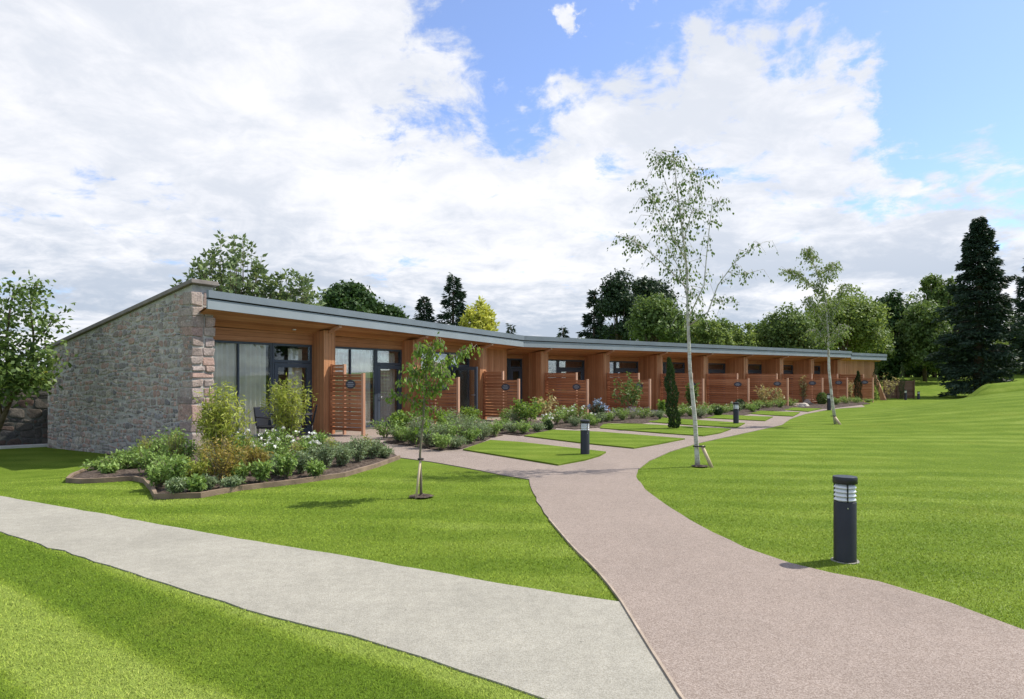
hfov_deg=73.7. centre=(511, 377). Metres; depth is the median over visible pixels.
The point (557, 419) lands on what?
rose bush
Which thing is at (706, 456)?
stake
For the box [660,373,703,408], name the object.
privacy screen
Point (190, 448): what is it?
leafy perennial
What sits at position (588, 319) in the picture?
fir tree
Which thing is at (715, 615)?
path
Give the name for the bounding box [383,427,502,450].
soil
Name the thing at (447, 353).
window
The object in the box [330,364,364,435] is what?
privacy screen
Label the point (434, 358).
curtain
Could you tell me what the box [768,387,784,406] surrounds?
pale shrub
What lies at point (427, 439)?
catmint plant
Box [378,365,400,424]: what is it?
door
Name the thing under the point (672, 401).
cypress tree
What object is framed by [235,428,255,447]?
rose bush
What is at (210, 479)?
catmint plant
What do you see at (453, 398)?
privacy screen
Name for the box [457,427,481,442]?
leafy perennial
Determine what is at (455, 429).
leafy perennial
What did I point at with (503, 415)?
leafy perennial
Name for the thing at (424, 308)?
fir tree
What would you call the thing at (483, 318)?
golden cypress
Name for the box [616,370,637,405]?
door
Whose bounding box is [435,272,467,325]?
fir tree
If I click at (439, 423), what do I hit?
leafy perennial
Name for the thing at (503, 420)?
leafy perennial
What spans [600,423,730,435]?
lawn
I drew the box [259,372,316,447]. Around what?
bamboo
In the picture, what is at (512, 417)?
catmint plant
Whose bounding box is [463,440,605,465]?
lawn
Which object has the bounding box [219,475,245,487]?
catmint plant
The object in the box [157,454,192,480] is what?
leafy perennial
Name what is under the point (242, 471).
leafy perennial
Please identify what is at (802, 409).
lawn
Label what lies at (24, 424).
boundary wall
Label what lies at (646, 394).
privacy screen
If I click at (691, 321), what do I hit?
beech tree
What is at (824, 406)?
soil
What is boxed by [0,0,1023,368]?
sky
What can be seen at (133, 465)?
leafy perennial
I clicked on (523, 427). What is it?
leafy perennial
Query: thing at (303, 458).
catmint plant
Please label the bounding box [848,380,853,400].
pale shrub
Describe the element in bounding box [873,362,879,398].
cypress tree
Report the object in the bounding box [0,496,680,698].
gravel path
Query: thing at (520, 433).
soil
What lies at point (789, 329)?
maple tree
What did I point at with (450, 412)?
leafy shrub
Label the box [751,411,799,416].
lawn
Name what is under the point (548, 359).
window
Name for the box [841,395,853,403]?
leafy perennial
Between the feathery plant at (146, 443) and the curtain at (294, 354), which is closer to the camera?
the feathery plant at (146, 443)
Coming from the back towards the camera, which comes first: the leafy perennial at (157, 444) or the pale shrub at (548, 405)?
the pale shrub at (548, 405)
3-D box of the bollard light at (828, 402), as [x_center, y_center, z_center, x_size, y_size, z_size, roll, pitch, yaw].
[16.194,1.239,34.873,0.206,0.889,0.206,0,0,-30]
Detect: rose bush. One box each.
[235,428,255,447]
[250,437,271,454]
[256,429,272,444]
[258,436,289,455]
[266,426,299,450]
[285,439,319,452]
[292,435,314,445]
[304,430,329,448]
[539,414,552,422]
[546,409,565,424]
[555,405,570,415]
[557,406,576,422]
[568,404,586,419]
[582,412,595,419]
[684,406,691,415]
[707,407,719,414]
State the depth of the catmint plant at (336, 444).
13.70 m
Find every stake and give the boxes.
[415,458,423,498]
[693,445,713,467]
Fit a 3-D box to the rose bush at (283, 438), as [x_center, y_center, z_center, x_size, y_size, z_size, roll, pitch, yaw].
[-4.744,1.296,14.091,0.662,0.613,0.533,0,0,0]
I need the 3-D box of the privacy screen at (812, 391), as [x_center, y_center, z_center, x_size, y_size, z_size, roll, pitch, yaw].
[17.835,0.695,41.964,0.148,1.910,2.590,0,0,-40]
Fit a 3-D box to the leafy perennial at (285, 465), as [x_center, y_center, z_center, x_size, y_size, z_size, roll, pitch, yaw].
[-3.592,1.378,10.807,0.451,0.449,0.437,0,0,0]
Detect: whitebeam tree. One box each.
[170,229,286,299]
[250,267,326,306]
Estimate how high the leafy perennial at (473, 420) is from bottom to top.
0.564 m
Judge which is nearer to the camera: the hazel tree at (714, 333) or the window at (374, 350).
the window at (374, 350)
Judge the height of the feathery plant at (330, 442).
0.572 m
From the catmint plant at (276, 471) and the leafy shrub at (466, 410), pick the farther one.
the leafy shrub at (466, 410)
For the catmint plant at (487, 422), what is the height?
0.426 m
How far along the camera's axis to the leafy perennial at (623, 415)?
25.56 m
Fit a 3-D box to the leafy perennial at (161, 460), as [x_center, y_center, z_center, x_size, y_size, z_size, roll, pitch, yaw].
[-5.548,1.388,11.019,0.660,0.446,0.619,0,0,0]
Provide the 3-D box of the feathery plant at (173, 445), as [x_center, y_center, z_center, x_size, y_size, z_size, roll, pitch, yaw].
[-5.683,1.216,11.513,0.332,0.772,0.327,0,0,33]
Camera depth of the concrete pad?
6.08 m
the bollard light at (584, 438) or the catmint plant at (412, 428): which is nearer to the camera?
the bollard light at (584, 438)
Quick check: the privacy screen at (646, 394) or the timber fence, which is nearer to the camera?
the privacy screen at (646, 394)
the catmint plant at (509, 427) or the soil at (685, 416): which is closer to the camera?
the catmint plant at (509, 427)
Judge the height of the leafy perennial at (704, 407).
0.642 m
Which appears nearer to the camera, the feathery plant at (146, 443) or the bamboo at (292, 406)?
the feathery plant at (146, 443)
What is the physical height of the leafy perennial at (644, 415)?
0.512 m
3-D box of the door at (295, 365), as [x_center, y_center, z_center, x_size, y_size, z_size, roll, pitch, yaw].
[-6.262,0.575,19.461,0.060,1.990,1.269,0,0,31]
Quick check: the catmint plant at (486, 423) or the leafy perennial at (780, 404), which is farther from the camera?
the leafy perennial at (780, 404)
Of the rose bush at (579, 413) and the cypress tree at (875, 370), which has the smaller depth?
the rose bush at (579, 413)
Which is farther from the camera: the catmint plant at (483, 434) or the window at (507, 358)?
the window at (507, 358)
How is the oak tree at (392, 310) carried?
on the ground at (986, 417)
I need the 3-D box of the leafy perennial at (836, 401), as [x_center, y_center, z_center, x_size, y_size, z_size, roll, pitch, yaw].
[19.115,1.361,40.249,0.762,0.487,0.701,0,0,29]
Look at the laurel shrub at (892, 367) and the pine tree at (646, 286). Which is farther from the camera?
the laurel shrub at (892, 367)
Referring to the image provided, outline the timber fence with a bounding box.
[883,380,914,398]
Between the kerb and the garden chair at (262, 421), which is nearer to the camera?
the garden chair at (262, 421)
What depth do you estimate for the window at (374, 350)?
22.34 m
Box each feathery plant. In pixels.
[136,436,152,452]
[165,428,185,456]
[195,436,210,475]
[239,431,253,456]
[285,442,305,468]
[324,436,338,451]
[359,433,371,457]
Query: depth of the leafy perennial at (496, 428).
18.87 m
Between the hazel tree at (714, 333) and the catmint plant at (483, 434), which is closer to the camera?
the catmint plant at (483, 434)
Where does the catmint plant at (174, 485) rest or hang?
on the soil at (334, 468)
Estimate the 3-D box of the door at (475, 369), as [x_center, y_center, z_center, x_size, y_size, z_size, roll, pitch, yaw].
[-1.778,0.575,25.615,1.145,1.990,0.060,0,0,31]
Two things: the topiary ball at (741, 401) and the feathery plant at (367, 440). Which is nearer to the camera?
the feathery plant at (367, 440)
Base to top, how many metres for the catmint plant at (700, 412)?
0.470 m
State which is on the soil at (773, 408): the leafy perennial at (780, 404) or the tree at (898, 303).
the leafy perennial at (780, 404)
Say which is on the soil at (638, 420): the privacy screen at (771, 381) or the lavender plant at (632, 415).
the lavender plant at (632, 415)
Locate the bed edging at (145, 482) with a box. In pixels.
[66,455,399,498]
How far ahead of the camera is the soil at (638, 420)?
25.73 m
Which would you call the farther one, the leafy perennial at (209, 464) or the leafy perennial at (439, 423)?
the leafy perennial at (439, 423)
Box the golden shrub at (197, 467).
[183,456,209,478]
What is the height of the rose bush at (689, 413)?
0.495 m
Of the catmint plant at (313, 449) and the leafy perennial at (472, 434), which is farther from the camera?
the leafy perennial at (472, 434)
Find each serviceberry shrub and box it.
[612,371,642,414]
[684,382,699,406]
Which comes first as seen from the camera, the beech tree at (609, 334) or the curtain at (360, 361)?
the curtain at (360, 361)
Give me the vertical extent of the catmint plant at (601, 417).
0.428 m
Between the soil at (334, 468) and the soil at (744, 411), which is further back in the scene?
the soil at (744, 411)
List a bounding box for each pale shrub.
[534,389,558,415]
[753,384,773,407]
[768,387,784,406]
[798,375,807,401]
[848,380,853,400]
[879,373,899,398]
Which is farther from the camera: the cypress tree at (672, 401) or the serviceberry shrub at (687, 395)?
the serviceberry shrub at (687, 395)
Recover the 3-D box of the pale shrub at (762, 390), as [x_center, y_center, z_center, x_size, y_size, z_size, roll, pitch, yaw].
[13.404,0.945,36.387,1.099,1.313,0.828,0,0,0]
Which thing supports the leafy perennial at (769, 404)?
on the soil at (773, 408)
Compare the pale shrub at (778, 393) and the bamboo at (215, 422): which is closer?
the bamboo at (215, 422)
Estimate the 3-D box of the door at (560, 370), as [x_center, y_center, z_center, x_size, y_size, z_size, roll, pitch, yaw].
[2.850,0.575,32.818,1.630,1.990,0.060,0,0,-40]
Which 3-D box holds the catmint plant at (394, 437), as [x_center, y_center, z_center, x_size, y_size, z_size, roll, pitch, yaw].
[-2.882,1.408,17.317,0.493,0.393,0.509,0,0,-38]
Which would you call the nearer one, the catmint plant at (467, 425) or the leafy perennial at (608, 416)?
the catmint plant at (467, 425)
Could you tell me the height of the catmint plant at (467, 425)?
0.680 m
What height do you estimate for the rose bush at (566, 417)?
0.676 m
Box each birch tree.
[607,146,777,466]
[778,245,855,423]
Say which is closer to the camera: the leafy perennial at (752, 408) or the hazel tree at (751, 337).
the leafy perennial at (752, 408)
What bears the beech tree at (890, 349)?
on the ground at (986, 417)
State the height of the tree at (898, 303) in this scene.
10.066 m
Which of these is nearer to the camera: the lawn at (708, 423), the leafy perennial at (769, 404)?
the lawn at (708, 423)
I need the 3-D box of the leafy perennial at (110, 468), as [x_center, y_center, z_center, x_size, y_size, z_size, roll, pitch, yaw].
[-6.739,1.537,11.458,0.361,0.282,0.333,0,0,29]
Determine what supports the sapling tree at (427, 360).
on the soil at (422, 495)
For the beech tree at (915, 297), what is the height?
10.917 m
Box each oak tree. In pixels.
[317,278,382,313]
[377,299,409,318]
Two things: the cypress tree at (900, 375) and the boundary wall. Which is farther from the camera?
the cypress tree at (900, 375)
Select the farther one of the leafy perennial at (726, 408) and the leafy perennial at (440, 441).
the leafy perennial at (726, 408)
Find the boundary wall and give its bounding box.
[0,386,47,445]
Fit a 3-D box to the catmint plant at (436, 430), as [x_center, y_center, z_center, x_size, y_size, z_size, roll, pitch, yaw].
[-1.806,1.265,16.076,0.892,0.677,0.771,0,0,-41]
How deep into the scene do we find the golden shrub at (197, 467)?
10.28 m
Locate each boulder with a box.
[797,403,808,406]
[802,399,817,403]
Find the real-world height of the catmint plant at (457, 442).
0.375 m
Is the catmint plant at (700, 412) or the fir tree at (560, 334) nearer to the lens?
the catmint plant at (700, 412)
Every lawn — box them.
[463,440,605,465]
[524,430,684,448]
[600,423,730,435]
[648,418,744,427]
[705,415,771,420]
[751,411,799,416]
[784,407,821,411]
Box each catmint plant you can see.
[164,477,189,493]
[191,473,219,489]
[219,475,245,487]
[266,450,280,462]
[270,462,280,475]
[291,450,313,473]
[306,443,320,462]
[313,440,336,467]
[323,440,342,449]
[331,443,357,465]
[346,435,370,461]
[364,438,386,458]
[378,445,393,457]
[389,427,401,440]
[401,416,432,443]
[406,412,433,426]
[415,428,437,446]
[416,420,451,445]
[443,408,469,432]
[448,433,468,447]
[450,416,477,439]
[465,419,488,437]
[469,423,495,439]
[478,419,495,431]
[501,420,520,431]
[506,408,527,422]
[531,422,547,430]
[567,415,581,425]
[595,412,606,421]
[654,409,664,418]
[690,407,708,416]
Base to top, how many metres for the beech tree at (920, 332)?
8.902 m
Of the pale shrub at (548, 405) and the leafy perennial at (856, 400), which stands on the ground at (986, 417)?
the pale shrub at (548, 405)
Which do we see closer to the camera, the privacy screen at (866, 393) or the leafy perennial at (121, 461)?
the leafy perennial at (121, 461)
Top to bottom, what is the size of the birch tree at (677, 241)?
6.047 m
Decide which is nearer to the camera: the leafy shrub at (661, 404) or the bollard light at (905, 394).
the leafy shrub at (661, 404)
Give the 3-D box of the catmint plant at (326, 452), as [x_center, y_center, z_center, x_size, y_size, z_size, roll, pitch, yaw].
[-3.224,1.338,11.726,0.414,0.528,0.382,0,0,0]
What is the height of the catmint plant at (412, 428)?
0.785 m
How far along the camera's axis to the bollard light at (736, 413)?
24.13 m
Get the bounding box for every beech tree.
[589,322,614,339]
[669,311,705,342]
[709,318,741,343]
[747,320,765,332]
[801,302,838,349]
[846,323,896,368]
[892,299,957,381]
[895,289,925,376]
[918,273,958,376]
[919,347,939,376]
[945,313,985,357]
[993,314,1022,342]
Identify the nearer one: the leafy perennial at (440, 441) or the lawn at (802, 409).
the leafy perennial at (440, 441)
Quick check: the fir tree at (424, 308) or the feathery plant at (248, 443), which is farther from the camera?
the fir tree at (424, 308)
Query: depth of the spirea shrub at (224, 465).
10.19 m
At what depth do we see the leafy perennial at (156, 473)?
9.98 m
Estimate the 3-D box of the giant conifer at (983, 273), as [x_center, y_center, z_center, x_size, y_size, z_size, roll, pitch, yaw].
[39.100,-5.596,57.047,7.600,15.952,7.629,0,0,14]
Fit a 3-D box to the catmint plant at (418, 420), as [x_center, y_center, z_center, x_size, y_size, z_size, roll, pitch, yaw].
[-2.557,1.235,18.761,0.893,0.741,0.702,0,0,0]
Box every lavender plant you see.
[605,408,621,420]
[624,407,640,418]
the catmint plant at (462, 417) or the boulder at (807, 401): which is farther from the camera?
the boulder at (807, 401)
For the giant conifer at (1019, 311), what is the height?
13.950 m
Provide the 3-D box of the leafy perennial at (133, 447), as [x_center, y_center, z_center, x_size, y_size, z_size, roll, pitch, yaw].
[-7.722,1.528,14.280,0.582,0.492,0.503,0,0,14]
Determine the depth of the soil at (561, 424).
22.87 m
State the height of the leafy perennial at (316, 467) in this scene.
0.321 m
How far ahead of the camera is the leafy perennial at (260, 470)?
10.37 m
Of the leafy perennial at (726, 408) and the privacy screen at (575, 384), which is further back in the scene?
the leafy perennial at (726, 408)
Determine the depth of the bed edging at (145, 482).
10.70 m
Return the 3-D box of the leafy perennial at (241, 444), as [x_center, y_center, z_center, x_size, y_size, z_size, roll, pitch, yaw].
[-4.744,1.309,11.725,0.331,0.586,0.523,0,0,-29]
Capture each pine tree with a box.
[592,267,639,340]
[629,275,678,341]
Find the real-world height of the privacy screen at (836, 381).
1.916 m
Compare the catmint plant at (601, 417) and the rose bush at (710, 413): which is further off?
the rose bush at (710, 413)
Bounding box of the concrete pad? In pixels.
[831,557,859,564]
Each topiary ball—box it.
[544,420,553,429]
[713,406,723,414]
[735,399,745,409]
[816,392,826,403]
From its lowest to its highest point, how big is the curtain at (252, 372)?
2.530 m
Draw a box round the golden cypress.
[458,295,499,330]
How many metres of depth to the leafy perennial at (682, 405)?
31.24 m
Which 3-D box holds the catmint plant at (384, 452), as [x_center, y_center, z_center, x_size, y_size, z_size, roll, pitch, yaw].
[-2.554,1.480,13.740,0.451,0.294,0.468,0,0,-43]
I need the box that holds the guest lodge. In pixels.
[42,279,886,453]
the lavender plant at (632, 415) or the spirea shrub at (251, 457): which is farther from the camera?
the lavender plant at (632, 415)
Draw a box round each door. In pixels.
[274,363,309,433]
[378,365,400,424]
[452,367,477,419]
[511,369,520,401]
[559,369,583,409]
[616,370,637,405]
[666,370,683,399]
[709,371,724,403]
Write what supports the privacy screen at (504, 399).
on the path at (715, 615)
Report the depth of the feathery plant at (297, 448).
11.72 m
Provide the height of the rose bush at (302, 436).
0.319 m
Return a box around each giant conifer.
[924,216,1023,396]
[996,258,1023,374]
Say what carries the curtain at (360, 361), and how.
hanging from the guest lodge
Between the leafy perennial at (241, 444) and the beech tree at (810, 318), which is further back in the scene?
the beech tree at (810, 318)
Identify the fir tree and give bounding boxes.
[412,295,436,322]
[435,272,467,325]
[506,323,516,333]
[556,325,569,337]
[576,289,606,338]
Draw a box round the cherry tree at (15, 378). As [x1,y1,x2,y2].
[0,270,77,430]
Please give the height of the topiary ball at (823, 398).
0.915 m
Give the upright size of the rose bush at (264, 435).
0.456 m
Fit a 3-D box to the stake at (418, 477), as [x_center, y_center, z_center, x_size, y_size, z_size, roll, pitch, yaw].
[-1.291,1.406,9.387,0.088,0.595,0.185,0,0,38]
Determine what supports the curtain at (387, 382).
hanging from the guest lodge
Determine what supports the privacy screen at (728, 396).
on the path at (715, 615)
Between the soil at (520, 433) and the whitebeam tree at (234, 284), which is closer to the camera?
the soil at (520, 433)
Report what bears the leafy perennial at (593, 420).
on the soil at (561, 424)
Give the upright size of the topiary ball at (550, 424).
0.371 m
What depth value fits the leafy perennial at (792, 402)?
38.68 m
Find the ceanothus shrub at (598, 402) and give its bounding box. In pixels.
[586,398,609,415]
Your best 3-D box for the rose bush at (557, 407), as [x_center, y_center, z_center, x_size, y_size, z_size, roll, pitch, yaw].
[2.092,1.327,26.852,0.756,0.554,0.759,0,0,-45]
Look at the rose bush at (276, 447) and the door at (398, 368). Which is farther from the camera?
the door at (398, 368)
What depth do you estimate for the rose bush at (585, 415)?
24.41 m
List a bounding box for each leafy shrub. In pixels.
[387,409,415,428]
[437,410,459,421]
[460,405,481,422]
[509,396,546,422]
[656,399,665,411]
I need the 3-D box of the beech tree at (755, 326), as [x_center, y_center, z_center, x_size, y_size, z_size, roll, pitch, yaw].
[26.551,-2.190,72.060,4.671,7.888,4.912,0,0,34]
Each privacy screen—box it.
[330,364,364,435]
[418,370,459,424]
[484,371,519,419]
[545,372,588,414]
[607,373,650,411]
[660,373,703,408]
[706,373,748,407]
[746,374,788,405]
[782,374,822,402]
[813,374,847,401]
[839,374,873,401]
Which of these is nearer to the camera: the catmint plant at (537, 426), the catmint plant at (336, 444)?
the catmint plant at (336, 444)
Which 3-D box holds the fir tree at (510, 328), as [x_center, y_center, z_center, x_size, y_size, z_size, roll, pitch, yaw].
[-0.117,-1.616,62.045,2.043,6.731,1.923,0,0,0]
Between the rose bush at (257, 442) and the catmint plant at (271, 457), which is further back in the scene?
the rose bush at (257, 442)
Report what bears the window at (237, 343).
in the guest lodge
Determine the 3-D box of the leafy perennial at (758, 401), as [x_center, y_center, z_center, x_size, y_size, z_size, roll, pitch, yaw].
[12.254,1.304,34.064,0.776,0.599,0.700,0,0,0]
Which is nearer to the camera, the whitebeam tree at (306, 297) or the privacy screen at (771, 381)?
the whitebeam tree at (306, 297)
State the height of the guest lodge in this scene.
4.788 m
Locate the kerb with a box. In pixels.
[0,443,47,448]
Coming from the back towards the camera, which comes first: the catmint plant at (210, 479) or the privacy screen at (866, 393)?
the privacy screen at (866, 393)
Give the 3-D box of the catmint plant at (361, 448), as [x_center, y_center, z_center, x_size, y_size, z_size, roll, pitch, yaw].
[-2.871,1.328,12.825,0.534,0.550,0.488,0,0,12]
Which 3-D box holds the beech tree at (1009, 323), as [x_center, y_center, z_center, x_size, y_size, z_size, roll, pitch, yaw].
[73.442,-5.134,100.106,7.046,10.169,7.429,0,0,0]
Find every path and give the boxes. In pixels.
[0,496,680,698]
[275,402,1023,698]
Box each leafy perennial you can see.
[79,457,114,470]
[96,461,119,473]
[97,450,140,468]
[110,449,127,458]
[119,448,147,468]
[126,439,157,453]
[128,444,171,474]
[143,433,171,455]
[143,459,168,486]
[148,450,187,466]
[153,425,189,453]
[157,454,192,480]
[168,437,200,467]
[183,473,207,491]
[198,452,220,474]
[225,459,251,480]
[227,438,246,463]
[247,459,275,482]
[270,450,299,478]
[303,458,328,476]
[367,417,400,437]
[388,421,413,441]
[398,427,419,443]
[430,433,452,449]
[432,416,454,431]
[436,418,461,438]
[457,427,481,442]
[459,414,486,428]
[486,420,503,435]
[491,417,512,430]
[497,407,512,421]
[513,419,532,432]
[586,414,600,424]
[603,411,615,421]
[614,407,630,419]
[631,406,654,417]
[674,406,688,415]
[677,403,689,410]
[696,401,712,413]
[721,403,733,412]
[747,404,758,411]
[750,399,765,409]
[763,399,775,407]
[774,397,786,407]
[789,399,797,405]
[833,397,842,404]
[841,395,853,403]
[851,396,863,402]
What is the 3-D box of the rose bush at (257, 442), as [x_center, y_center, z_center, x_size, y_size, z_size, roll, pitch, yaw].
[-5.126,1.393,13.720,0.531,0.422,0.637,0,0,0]
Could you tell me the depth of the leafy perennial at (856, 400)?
43.22 m
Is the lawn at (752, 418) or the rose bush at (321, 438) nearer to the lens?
the rose bush at (321, 438)
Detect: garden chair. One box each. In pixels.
[253,407,278,438]
[295,404,317,438]
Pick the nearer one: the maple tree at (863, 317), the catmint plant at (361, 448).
the catmint plant at (361, 448)
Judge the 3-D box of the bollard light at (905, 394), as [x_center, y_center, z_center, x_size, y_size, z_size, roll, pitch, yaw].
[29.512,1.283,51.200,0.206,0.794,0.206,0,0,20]
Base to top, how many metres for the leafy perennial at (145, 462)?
0.520 m
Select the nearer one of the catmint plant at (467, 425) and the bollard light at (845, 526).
the bollard light at (845, 526)
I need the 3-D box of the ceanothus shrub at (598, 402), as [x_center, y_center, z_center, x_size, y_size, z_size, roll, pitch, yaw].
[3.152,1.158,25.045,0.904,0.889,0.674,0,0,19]
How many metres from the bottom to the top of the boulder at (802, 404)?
0.324 m
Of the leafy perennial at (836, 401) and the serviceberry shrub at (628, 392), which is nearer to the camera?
the serviceberry shrub at (628, 392)
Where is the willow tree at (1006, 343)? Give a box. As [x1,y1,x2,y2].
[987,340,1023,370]
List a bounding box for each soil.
[72,441,396,492]
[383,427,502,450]
[409,493,433,497]
[497,420,555,435]
[554,417,610,429]
[609,412,666,423]
[680,413,714,418]
[721,407,762,414]
[760,404,796,410]
[798,401,869,408]
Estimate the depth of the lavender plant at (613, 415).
25.57 m
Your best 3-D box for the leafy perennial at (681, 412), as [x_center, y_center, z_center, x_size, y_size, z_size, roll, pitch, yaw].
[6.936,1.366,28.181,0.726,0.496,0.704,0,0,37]
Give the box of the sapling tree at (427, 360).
[384,331,482,494]
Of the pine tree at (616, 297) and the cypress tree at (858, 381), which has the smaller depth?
the cypress tree at (858, 381)
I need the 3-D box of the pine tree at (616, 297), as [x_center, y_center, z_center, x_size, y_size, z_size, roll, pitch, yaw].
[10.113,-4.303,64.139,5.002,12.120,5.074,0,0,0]
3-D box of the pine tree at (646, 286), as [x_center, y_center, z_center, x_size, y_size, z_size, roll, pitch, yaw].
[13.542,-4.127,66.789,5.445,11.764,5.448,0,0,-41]
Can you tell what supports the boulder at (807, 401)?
on the soil at (824, 406)
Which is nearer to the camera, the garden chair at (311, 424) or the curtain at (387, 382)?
the garden chair at (311, 424)
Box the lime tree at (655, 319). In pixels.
[623,292,694,342]
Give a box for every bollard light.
[580,420,589,453]
[733,402,738,422]
[827,394,830,409]
[832,475,857,562]
[904,390,906,399]
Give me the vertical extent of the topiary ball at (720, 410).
0.470 m
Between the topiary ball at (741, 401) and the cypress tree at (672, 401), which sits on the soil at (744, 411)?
the topiary ball at (741, 401)
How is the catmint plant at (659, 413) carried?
on the soil at (638, 420)
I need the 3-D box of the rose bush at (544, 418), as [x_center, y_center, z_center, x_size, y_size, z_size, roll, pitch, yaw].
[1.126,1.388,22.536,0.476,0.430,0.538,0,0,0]
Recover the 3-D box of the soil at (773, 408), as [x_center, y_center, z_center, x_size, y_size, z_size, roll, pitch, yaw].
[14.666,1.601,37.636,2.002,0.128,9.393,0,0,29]
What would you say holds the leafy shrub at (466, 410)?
on the soil at (400, 442)
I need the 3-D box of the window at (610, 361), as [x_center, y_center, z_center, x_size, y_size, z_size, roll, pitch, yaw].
[4.557,0.362,34.276,1.800,2.456,0.070,0,0,-40]
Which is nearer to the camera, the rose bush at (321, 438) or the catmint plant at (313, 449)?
the catmint plant at (313, 449)
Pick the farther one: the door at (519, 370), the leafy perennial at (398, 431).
the door at (519, 370)
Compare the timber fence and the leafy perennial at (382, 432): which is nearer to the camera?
the leafy perennial at (382, 432)
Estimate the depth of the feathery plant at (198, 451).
10.62 m
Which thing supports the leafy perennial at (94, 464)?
on the soil at (334, 468)
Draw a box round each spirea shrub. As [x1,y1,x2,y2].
[193,431,249,482]
[239,445,273,474]
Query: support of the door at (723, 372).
in the guest lodge
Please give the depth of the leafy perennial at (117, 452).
15.15 m
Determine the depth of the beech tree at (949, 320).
75.33 m
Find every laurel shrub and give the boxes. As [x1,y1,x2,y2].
[875,337,909,380]
[892,336,931,376]
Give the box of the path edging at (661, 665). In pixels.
[548,518,684,698]
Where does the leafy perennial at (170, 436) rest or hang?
on the soil at (334, 468)
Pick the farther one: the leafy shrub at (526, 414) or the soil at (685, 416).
the soil at (685, 416)
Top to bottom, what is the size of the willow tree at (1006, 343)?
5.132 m
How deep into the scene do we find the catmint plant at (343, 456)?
12.16 m
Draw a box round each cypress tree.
[663,357,680,427]
[853,370,862,400]
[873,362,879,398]
[898,362,904,398]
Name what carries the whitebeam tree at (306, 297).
on the ground at (986, 417)
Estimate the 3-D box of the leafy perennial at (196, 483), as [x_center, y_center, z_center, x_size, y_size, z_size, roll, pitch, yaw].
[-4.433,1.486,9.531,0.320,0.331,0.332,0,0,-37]
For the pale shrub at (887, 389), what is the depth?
51.06 m
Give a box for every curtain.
[213,342,265,437]
[288,348,301,427]
[335,348,369,426]
[381,353,394,421]
[421,354,436,419]
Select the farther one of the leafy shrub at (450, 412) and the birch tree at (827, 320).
the birch tree at (827, 320)
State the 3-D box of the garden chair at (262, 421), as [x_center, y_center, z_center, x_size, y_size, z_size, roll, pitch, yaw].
[-5.932,1.170,16.730,0.608,0.920,0.592,0,0,20]
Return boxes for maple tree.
[754,302,822,349]
[804,283,894,353]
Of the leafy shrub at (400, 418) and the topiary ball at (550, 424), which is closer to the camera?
the leafy shrub at (400, 418)
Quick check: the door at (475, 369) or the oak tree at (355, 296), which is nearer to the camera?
the door at (475, 369)
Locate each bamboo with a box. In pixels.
[188,382,255,453]
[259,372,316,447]
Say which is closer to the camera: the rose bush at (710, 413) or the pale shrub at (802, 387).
the rose bush at (710, 413)
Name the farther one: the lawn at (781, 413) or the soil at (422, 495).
the lawn at (781, 413)
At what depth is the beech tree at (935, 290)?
83.24 m
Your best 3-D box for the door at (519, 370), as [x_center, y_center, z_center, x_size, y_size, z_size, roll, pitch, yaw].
[0.166,0.575,30.576,0.605,1.990,0.060,0,0,-40]
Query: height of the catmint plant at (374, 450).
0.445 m
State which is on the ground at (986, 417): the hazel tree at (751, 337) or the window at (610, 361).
the hazel tree at (751, 337)
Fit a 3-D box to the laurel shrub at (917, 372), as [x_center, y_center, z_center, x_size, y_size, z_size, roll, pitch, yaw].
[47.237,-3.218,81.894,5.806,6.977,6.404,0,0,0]
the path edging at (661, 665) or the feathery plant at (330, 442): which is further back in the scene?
the feathery plant at (330, 442)
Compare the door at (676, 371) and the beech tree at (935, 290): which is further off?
the beech tree at (935, 290)
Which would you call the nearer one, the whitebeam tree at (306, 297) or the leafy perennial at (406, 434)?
the leafy perennial at (406, 434)
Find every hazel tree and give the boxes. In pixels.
[680,318,738,345]
[729,322,766,346]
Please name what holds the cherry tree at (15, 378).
on the ground at (986, 417)
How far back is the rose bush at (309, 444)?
13.35 m
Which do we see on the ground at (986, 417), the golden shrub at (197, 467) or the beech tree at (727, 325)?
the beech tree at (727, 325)
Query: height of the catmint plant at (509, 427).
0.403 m
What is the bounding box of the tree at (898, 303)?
[874,289,912,351]
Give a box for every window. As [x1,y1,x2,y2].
[214,340,271,437]
[335,346,375,427]
[422,352,449,406]
[507,358,508,411]
[548,359,557,410]
[610,361,614,405]
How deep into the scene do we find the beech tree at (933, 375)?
79.81 m
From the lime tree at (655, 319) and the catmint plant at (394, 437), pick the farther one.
the lime tree at (655, 319)
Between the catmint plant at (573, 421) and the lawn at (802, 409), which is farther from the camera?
the lawn at (802, 409)
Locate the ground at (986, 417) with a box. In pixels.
[0,373,1023,698]

